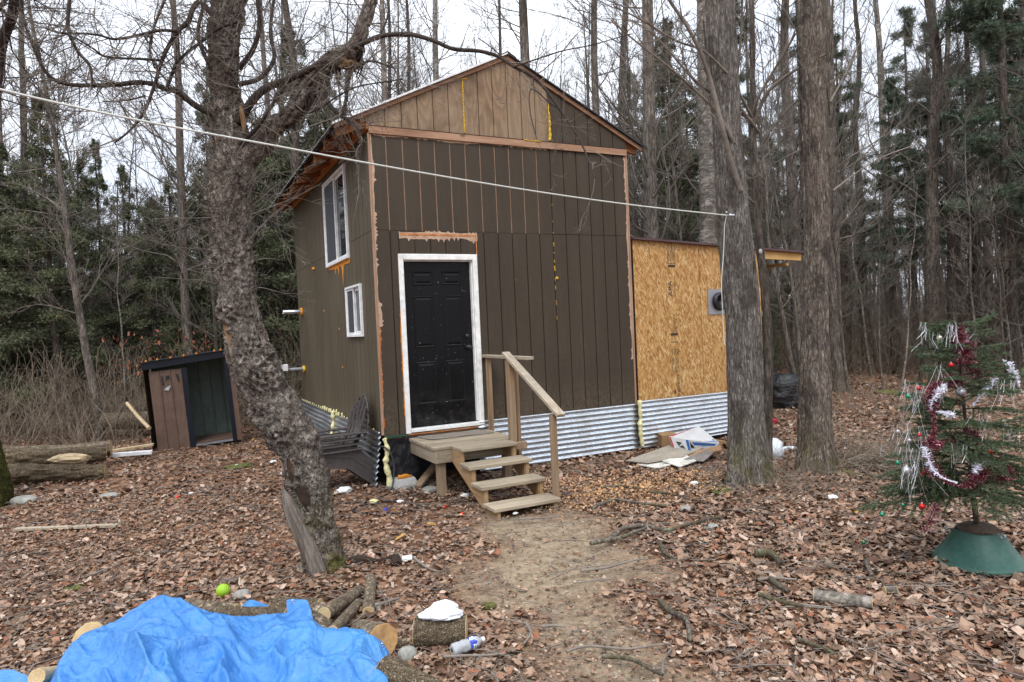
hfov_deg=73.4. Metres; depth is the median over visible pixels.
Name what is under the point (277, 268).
sapling
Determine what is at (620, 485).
stick
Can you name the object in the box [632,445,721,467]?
cardboard sheet
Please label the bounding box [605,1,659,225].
bare tree
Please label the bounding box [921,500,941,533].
red garland
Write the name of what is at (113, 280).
sapling
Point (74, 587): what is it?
moss cushion
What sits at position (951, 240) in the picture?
bare tree
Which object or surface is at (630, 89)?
cedar tree
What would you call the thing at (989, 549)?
tree stand
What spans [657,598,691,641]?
stick
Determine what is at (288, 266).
sapling
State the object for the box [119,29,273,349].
sapling
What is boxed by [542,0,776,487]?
maple tree
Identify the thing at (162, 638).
tarp
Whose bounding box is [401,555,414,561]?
litter scrap
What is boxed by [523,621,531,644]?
stick
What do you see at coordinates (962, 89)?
bare tree
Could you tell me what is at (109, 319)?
cedar tree
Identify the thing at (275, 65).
bare tree
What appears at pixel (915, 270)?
sapling
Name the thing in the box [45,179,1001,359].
distant woods
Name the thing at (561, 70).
bare tree
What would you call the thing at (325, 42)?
bare tree
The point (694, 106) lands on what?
cedar tree
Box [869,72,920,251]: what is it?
bare tree
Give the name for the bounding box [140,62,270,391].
cedar tree
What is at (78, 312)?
young tree
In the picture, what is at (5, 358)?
cedar tree
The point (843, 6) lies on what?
bare tree
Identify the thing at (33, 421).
brush
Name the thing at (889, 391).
moss cushion
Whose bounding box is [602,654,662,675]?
stick
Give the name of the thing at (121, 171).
cedar tree
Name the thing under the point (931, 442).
red garland
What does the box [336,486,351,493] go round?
litter scrap
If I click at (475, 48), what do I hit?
bare tree
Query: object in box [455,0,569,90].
bare tree
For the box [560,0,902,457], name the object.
slender tree
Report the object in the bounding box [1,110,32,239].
sapling
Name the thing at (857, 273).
sapling
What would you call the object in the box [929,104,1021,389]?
sapling
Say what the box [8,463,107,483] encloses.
fallen log
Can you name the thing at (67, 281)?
cedar tree
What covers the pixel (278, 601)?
firewood
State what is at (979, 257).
sapling
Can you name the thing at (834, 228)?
sapling
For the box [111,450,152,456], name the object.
plank
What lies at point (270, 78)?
bare tree
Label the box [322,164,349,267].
window
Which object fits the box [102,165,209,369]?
cedar tree
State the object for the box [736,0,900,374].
bare tree
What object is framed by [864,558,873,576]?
stick
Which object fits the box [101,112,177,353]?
sapling
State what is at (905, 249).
sapling
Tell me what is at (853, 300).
sapling
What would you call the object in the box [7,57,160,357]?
sapling
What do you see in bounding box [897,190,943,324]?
sapling
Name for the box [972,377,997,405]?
white garland
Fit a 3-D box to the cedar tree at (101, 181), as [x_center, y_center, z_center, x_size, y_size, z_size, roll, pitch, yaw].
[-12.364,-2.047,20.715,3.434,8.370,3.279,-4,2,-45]
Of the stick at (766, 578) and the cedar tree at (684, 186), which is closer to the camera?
the stick at (766, 578)
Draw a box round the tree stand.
[931,520,1023,576]
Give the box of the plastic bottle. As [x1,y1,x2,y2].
[449,636,484,654]
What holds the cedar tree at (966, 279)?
on the ground at (530, 554)
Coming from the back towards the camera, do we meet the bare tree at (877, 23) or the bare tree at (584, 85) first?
the bare tree at (584, 85)
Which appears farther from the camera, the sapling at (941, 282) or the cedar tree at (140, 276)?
the sapling at (941, 282)
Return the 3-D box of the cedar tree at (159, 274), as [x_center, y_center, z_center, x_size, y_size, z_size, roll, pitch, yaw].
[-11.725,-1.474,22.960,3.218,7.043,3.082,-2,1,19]
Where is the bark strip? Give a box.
[347,554,401,566]
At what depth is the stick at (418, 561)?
5.20 m
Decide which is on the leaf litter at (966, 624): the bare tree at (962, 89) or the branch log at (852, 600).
the branch log at (852, 600)
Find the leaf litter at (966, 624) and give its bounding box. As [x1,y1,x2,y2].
[0,346,1023,681]
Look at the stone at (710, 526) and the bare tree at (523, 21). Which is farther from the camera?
the bare tree at (523, 21)
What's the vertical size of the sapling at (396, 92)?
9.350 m
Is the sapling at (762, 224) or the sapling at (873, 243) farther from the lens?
the sapling at (873, 243)
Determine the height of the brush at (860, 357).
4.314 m
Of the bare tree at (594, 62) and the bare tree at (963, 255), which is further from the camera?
the bare tree at (963, 255)
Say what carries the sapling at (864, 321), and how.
on the ground at (530, 554)
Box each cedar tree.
[0,90,126,431]
[0,141,91,431]
[0,143,93,390]
[0,162,86,422]
[0,228,46,430]
[19,149,140,418]
[50,137,164,374]
[50,225,167,411]
[51,240,97,378]
[83,187,196,410]
[88,164,172,378]
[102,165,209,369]
[124,171,224,407]
[129,195,198,355]
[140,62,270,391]
[189,112,301,395]
[198,114,298,364]
[251,22,323,382]
[254,134,301,343]
[269,57,338,377]
[302,87,339,158]
[617,68,659,236]
[628,14,698,240]
[630,125,684,240]
[642,81,780,363]
[743,136,790,369]
[747,132,802,366]
[779,270,859,353]
[943,259,1001,355]
[966,220,1023,360]
[991,200,1023,360]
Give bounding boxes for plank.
[13,523,119,530]
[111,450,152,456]
[113,443,153,451]
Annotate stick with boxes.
[84,563,120,577]
[351,597,399,623]
[412,556,439,571]
[443,653,504,657]
[519,513,572,518]
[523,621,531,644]
[541,624,564,627]
[566,643,668,652]
[580,558,648,571]
[589,525,646,545]
[591,498,668,509]
[601,485,644,489]
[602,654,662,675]
[605,515,720,537]
[649,491,688,498]
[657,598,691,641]
[658,541,677,558]
[661,648,671,675]
[754,548,782,564]
[757,576,796,580]
[758,592,803,607]
[768,576,789,592]
[797,637,834,653]
[800,603,830,607]
[837,451,916,479]
[843,441,895,473]
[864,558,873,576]
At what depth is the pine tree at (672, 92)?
27.50 m
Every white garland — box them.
[921,446,957,483]
[928,383,956,419]
[971,459,988,473]
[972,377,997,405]
[1002,359,1023,395]
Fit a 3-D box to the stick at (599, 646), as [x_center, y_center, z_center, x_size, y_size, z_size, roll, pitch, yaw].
[0.586,1.700,3.815,0.578,0.020,0.063,-3,1,-1]
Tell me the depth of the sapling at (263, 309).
16.93 m
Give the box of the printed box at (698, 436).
[669,426,719,450]
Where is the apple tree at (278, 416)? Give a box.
[0,0,657,575]
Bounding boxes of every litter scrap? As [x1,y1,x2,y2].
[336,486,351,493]
[369,499,378,502]
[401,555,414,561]
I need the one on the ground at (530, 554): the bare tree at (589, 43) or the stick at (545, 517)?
the bare tree at (589, 43)
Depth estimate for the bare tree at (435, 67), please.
18.90 m
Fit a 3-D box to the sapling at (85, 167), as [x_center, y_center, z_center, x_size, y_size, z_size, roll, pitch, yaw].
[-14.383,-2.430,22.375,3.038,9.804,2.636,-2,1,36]
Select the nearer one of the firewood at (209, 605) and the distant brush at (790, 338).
the firewood at (209, 605)
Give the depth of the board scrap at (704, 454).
8.55 m
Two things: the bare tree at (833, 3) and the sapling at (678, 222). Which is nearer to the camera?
the sapling at (678, 222)
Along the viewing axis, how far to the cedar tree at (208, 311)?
16.59 m
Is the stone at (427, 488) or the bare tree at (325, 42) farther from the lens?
the bare tree at (325, 42)
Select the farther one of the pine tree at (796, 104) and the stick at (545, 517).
the pine tree at (796, 104)
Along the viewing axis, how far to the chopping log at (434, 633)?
3.91 m
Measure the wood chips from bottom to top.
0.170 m
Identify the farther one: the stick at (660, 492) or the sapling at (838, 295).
the sapling at (838, 295)
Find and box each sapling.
[0,55,93,328]
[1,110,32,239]
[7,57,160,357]
[7,59,119,413]
[17,66,91,360]
[19,73,148,376]
[25,138,78,418]
[65,114,109,363]
[87,90,164,335]
[88,203,163,429]
[90,164,121,291]
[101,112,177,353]
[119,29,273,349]
[144,143,221,345]
[178,222,236,386]
[193,237,290,356]
[256,154,297,389]
[258,180,298,339]
[263,252,298,389]
[387,78,403,96]
[599,73,641,175]
[611,93,660,237]
[613,0,715,241]
[625,16,698,239]
[678,104,762,240]
[694,0,861,373]
[708,17,857,375]
[743,21,801,330]
[745,158,788,339]
[747,185,785,326]
[748,151,787,322]
[773,31,928,393]
[775,193,802,368]
[782,144,884,343]
[837,137,912,374]
[838,142,894,375]
[838,161,897,323]
[842,154,936,389]
[843,211,895,370]
[845,170,899,337]
[847,210,885,369]
[856,172,884,331]
[868,179,959,390]
[871,268,920,358]
[872,254,912,327]
[875,207,924,306]
[882,141,967,346]
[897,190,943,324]
[898,142,946,303]
[899,139,982,319]
[902,193,966,318]
[924,0,1023,325]
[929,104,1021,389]
[940,105,1018,367]
[942,173,996,292]
[959,166,1023,387]
[963,158,1023,382]
[964,74,1023,290]
[972,92,1022,364]
[979,120,1023,368]
[987,197,1023,342]
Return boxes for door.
[403,262,475,426]
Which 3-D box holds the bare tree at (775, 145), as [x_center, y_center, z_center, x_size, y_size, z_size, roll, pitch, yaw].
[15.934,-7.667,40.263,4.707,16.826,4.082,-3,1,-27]
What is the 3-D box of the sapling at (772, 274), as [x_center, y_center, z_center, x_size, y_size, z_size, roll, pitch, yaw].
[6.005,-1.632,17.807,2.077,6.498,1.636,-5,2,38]
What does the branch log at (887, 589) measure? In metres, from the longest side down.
0.074 x 0.068 x 0.068 m
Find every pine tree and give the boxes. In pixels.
[636,49,698,238]
[694,0,789,316]
[758,0,855,301]
[772,25,877,238]
[833,31,885,369]
[840,73,941,373]
[868,3,946,353]
[881,20,967,363]
[895,0,1022,365]
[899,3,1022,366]
[913,0,1023,383]
[939,2,1023,332]
[940,6,1008,288]
[958,0,1023,336]
[981,78,1023,343]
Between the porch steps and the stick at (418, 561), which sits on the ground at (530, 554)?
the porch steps
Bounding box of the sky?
[0,0,1022,349]
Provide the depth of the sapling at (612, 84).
20.56 m
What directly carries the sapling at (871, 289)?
on the ground at (530, 554)
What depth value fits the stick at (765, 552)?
5.03 m
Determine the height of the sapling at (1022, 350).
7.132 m
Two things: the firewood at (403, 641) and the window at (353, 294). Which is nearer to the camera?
the firewood at (403, 641)
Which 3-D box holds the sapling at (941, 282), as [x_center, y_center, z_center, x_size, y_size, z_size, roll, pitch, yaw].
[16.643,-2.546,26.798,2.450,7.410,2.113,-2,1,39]
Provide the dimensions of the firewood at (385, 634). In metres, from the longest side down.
0.340 x 0.187 x 0.185 m
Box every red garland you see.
[920,323,981,452]
[920,452,1004,488]
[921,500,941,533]
[960,425,1016,486]
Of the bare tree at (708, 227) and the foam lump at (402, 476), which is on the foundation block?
the foam lump at (402, 476)
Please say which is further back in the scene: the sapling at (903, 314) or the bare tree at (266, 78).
the sapling at (903, 314)
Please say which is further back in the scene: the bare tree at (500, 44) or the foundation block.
the bare tree at (500, 44)
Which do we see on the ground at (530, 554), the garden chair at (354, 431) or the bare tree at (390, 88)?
the bare tree at (390, 88)
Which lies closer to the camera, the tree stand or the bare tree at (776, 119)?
the tree stand
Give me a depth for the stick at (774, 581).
4.48 m
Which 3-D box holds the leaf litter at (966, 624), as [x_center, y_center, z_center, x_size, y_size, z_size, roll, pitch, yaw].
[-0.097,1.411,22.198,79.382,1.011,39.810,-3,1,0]
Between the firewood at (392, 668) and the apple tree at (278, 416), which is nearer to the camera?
the firewood at (392, 668)
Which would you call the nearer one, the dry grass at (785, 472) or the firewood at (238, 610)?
the firewood at (238, 610)
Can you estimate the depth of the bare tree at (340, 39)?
27.02 m
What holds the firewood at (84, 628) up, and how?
on the ground at (530, 554)
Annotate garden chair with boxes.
[285,411,373,487]
[317,394,381,468]
[320,400,380,473]
[321,406,378,478]
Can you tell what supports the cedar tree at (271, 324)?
on the ground at (530, 554)
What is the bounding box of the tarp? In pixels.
[0,594,389,681]
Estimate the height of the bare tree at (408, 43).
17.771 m
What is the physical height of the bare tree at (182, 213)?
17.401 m
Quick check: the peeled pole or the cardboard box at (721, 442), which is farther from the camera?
the peeled pole
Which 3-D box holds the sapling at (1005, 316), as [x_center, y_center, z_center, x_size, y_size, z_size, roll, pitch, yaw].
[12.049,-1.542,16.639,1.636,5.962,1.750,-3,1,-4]
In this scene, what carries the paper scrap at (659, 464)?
on the cardboard sheet
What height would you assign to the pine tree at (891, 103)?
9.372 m
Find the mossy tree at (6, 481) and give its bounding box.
[0,0,158,506]
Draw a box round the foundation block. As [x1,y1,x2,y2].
[386,476,416,490]
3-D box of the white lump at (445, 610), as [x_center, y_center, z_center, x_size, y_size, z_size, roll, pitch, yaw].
[-0.423,1.571,3.998,0.260,0.062,0.211,-3,1,-27]
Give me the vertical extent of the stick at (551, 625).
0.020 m
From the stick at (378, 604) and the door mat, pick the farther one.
the door mat
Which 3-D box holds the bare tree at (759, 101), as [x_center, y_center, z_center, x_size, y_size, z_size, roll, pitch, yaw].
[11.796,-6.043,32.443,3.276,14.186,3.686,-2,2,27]
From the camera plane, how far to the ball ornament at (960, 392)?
4.69 m
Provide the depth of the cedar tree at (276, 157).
19.74 m
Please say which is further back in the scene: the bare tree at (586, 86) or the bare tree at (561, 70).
the bare tree at (561, 70)
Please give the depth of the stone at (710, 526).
5.87 m
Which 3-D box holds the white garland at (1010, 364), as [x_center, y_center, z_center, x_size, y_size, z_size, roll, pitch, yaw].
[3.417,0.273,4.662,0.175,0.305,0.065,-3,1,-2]
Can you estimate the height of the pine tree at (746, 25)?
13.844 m
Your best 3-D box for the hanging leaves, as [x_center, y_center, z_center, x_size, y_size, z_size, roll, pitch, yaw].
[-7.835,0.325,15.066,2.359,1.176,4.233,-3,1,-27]
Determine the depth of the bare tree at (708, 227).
15.06 m
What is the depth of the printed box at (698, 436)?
9.10 m
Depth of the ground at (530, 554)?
5.36 m
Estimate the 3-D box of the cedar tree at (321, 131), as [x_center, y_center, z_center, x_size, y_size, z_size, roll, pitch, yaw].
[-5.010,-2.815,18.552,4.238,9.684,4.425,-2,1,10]
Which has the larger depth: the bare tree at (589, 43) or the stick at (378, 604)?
the bare tree at (589, 43)
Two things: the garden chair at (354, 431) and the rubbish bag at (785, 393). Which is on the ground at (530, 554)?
the rubbish bag at (785, 393)
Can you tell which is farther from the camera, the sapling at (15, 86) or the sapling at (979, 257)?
the sapling at (979, 257)
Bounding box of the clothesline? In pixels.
[0,88,734,343]
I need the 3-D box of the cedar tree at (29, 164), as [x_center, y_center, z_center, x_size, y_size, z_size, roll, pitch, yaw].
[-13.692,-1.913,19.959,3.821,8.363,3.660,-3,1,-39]
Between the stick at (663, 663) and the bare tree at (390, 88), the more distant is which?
the bare tree at (390, 88)
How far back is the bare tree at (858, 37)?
23.86 m
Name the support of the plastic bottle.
on the leaf litter at (966, 624)
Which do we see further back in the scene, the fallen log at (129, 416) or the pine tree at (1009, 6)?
the pine tree at (1009, 6)
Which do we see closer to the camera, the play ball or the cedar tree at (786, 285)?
the play ball
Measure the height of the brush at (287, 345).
3.747 m
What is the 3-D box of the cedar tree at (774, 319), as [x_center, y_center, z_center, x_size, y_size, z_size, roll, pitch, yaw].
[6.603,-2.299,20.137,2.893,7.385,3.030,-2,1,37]
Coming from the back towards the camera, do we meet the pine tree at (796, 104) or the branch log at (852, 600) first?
the pine tree at (796, 104)
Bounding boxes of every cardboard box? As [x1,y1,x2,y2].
[657,431,675,446]
[691,439,725,446]
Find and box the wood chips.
[459,463,743,528]
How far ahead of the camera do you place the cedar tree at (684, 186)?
17.76 m
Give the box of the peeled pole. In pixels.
[125,402,150,429]
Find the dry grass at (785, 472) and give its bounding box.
[644,419,892,513]
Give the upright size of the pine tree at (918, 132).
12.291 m
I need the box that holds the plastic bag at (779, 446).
[772,438,783,459]
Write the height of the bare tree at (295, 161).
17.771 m
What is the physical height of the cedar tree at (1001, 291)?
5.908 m
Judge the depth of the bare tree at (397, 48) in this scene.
20.51 m
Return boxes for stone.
[10,495,38,505]
[99,492,118,498]
[232,589,250,599]
[397,645,417,662]
[421,486,436,492]
[679,505,692,511]
[704,523,718,529]
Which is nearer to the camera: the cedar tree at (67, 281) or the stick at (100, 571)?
the stick at (100, 571)
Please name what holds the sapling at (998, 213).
on the ground at (530, 554)
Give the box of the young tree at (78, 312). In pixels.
[0,0,155,440]
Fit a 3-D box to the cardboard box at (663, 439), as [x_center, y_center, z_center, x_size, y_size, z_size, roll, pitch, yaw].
[2.227,1.424,9.859,0.240,0.200,0.200,-3,7,-9]
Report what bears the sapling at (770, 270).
on the ground at (530, 554)
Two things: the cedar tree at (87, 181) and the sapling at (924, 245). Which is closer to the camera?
the cedar tree at (87, 181)
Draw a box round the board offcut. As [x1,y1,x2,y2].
[414,463,435,487]
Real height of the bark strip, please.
0.102 m
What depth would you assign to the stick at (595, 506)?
6.72 m
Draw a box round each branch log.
[813,589,872,608]
[882,586,898,596]
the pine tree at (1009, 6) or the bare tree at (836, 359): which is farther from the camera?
the pine tree at (1009, 6)
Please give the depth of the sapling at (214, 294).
14.66 m
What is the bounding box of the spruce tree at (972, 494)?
[853,309,1023,523]
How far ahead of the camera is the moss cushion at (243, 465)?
9.73 m
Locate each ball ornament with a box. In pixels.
[902,465,911,474]
[918,502,925,508]
[955,386,965,396]
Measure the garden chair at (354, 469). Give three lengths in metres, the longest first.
0.999 x 0.888 x 0.660 m
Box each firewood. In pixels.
[28,666,56,681]
[72,621,106,641]
[184,598,240,612]
[214,605,286,615]
[269,596,322,606]
[309,602,332,627]
[318,585,364,618]
[329,599,362,628]
[350,619,397,654]
[362,574,375,613]
[376,654,443,681]
[398,637,409,647]
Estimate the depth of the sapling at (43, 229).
17.77 m
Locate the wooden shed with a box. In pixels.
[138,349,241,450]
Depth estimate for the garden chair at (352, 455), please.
8.13 m
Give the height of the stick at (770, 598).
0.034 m
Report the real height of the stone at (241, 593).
0.078 m
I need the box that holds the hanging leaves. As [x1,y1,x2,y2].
[101,327,208,383]
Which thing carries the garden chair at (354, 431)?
on the garden chair at (352, 455)
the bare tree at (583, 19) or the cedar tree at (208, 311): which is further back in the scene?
the bare tree at (583, 19)
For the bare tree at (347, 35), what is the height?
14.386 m
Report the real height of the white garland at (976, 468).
0.090 m
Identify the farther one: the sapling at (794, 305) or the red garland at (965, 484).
the sapling at (794, 305)
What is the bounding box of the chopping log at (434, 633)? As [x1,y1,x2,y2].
[413,614,467,646]
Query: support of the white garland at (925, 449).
hanging from the spruce tree at (972, 494)
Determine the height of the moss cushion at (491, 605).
0.028 m
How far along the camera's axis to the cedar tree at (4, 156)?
15.54 m
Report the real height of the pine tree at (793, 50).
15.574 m
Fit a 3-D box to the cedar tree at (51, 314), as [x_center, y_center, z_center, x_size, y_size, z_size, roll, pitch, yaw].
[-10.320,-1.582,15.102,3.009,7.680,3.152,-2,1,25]
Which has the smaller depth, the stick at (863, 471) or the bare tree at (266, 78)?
the stick at (863, 471)
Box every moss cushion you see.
[63,583,88,591]
[224,463,253,469]
[479,602,496,608]
[711,487,732,493]
[874,390,900,393]
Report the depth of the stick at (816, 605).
4.19 m
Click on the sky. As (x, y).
(459, 29)
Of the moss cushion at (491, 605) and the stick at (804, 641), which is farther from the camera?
the moss cushion at (491, 605)
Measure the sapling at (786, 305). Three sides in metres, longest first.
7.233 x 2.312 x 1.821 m
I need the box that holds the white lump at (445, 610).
[417,599,463,620]
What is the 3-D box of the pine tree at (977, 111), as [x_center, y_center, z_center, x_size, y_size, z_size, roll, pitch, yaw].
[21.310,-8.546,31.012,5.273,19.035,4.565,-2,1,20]
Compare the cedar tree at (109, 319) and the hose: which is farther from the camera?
the cedar tree at (109, 319)
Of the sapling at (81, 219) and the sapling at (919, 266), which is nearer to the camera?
the sapling at (81, 219)
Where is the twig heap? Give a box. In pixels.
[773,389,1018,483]
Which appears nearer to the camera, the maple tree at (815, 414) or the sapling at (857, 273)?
the maple tree at (815, 414)
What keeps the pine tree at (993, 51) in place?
on the ground at (530, 554)
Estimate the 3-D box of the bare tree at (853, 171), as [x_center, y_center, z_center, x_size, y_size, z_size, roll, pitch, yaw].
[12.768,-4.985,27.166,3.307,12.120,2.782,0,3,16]
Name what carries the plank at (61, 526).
on the ground at (530, 554)
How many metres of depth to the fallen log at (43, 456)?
9.76 m
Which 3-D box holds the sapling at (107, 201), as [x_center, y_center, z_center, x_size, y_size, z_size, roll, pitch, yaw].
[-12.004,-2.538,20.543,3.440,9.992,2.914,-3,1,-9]
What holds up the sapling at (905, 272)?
on the ground at (530, 554)
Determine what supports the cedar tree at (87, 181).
on the ground at (530, 554)
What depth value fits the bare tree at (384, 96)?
17.88 m
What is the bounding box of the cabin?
[268,51,802,486]
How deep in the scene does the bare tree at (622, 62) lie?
18.88 m
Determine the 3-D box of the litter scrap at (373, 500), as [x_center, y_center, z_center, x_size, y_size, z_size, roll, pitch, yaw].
[-1.477,1.712,7.343,0.104,0.050,0.087,-2,1,6]
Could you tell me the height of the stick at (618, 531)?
0.058 m
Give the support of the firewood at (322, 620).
on the ground at (530, 554)
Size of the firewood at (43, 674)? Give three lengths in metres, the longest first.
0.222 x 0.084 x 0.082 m
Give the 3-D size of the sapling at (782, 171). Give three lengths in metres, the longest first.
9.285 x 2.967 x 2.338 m
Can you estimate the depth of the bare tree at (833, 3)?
22.38 m
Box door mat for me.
[417,429,493,439]
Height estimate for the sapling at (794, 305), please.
8.649 m
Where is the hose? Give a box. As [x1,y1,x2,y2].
[335,444,417,514]
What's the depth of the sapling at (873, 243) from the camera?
31.98 m
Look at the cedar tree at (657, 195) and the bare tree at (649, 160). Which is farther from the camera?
the cedar tree at (657, 195)
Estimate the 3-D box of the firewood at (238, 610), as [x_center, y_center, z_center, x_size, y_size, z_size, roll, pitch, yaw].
[-1.616,1.719,4.274,0.453,0.131,0.130,-1,34,6]
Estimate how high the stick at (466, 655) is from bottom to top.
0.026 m
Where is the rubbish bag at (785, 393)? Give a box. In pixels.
[773,373,798,408]
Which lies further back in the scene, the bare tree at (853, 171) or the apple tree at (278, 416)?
the bare tree at (853, 171)
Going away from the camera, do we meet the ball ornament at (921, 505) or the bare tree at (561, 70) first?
the ball ornament at (921, 505)
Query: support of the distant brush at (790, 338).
on the ground at (530, 554)
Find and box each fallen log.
[2,445,64,458]
[6,446,106,465]
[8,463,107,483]
[49,440,112,455]
[100,412,148,429]
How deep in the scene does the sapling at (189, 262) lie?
17.61 m
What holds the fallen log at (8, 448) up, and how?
on the ground at (530, 554)
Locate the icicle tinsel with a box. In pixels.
[880,322,1019,500]
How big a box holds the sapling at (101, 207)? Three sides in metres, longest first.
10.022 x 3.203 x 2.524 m
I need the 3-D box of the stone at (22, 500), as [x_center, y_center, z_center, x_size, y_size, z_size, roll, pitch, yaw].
[-5.742,1.882,8.083,0.254,0.124,0.214,-2,1,8]
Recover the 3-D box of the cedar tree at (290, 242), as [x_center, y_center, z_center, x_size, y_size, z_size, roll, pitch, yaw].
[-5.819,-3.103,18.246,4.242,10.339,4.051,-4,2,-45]
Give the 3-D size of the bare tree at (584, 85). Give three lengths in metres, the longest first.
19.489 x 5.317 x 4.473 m
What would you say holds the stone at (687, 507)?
on the ground at (530, 554)
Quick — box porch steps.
[409,352,564,520]
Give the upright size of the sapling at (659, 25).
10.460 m
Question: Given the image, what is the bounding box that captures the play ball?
[216,584,229,597]
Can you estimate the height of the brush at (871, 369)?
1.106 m
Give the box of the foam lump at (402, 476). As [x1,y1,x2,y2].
[398,474,411,478]
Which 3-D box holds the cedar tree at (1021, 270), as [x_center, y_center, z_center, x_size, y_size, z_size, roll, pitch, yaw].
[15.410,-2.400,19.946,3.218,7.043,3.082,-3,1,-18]
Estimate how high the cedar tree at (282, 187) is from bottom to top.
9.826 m
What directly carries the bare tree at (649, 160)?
on the ground at (530, 554)
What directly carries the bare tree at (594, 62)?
on the ground at (530, 554)
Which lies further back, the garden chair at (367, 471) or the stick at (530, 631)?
the garden chair at (367, 471)
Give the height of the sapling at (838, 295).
8.255 m
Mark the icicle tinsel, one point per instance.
(905, 387)
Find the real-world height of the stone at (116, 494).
0.075 m
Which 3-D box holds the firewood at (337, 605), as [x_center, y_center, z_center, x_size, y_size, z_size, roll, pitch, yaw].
[-1.101,1.696,4.474,0.085,0.085,0.564,-39,-10,4]
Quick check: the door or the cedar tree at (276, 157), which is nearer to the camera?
the door
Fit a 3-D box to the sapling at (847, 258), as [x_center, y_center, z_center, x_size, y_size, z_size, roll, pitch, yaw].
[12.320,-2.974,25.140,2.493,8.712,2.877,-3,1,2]
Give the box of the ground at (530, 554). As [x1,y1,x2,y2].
[0,318,1023,681]
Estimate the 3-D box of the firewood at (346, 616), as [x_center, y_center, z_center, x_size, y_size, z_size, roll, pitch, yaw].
[-1.032,1.716,4.277,0.066,0.066,0.563,-31,-6,-1]
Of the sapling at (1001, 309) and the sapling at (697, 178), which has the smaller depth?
the sapling at (1001, 309)
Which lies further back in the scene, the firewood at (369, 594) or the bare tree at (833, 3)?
the bare tree at (833, 3)
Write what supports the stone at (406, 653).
on the ground at (530, 554)
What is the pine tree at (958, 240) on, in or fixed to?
on the ground at (530, 554)
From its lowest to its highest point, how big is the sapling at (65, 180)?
10.397 m
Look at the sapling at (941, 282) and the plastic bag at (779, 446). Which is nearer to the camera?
the plastic bag at (779, 446)
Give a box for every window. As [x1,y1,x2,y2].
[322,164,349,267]
[345,283,363,336]
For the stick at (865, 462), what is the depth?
7.84 m
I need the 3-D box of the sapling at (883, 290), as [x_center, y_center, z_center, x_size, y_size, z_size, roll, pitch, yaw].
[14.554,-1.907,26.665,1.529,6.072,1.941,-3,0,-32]
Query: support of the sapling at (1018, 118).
on the ground at (530, 554)
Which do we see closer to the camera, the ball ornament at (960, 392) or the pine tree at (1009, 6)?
the ball ornament at (960, 392)
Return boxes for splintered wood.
[47,453,91,463]
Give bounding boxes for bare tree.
[0,12,83,198]
[1,0,102,329]
[37,0,275,356]
[165,0,314,336]
[201,0,370,400]
[241,0,304,282]
[246,0,305,224]
[298,14,341,127]
[299,0,362,142]
[302,0,432,122]
[315,0,364,118]
[329,0,431,113]
[352,1,422,106]
[357,0,449,110]
[369,0,492,95]
[400,23,432,89]
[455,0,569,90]
[456,0,620,95]
[462,28,482,68]
[514,0,693,237]
[546,0,756,238]
[554,0,696,239]
[557,53,575,87]
[561,9,608,107]
[569,27,606,106]
[571,2,614,102]
[577,58,591,108]
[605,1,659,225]
[615,0,784,243]
[698,0,796,354]
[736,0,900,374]
[741,0,934,391]
[749,64,783,209]
[755,2,802,367]
[761,72,786,282]
[776,0,886,237]
[784,0,919,367]
[797,0,894,220]
[834,0,953,370]
[839,0,1022,382]
[843,56,875,311]
[858,0,1021,369]
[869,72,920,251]
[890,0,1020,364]
[914,39,982,256]
[941,2,1021,308]
[942,97,1002,310]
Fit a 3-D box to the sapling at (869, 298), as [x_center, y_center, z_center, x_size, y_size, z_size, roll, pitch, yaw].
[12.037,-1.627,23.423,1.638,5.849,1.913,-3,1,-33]
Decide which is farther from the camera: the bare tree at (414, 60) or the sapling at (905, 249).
the bare tree at (414, 60)
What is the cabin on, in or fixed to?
on the ground at (530, 554)
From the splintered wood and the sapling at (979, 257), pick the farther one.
the sapling at (979, 257)
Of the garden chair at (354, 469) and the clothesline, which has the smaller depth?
the clothesline
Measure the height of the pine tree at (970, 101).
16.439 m
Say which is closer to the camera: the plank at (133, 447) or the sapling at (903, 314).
the plank at (133, 447)
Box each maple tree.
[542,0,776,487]
[745,0,937,475]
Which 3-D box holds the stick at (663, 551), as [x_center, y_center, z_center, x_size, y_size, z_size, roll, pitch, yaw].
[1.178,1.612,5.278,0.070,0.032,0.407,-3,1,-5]
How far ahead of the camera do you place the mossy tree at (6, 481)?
6.41 m
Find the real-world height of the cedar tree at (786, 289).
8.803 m
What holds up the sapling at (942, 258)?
on the ground at (530, 554)
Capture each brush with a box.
[0,321,302,446]
[66,292,1000,378]
[263,293,302,399]
[761,244,1023,378]
[776,352,1023,428]
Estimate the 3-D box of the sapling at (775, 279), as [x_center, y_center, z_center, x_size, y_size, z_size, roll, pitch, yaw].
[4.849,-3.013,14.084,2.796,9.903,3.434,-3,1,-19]
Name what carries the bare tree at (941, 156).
on the ground at (530, 554)
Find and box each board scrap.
[662,455,695,466]
[684,449,713,461]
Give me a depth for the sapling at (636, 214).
15.23 m
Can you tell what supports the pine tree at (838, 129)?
on the ground at (530, 554)
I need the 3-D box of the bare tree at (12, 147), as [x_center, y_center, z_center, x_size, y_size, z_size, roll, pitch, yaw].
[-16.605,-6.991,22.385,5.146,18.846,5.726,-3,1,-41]

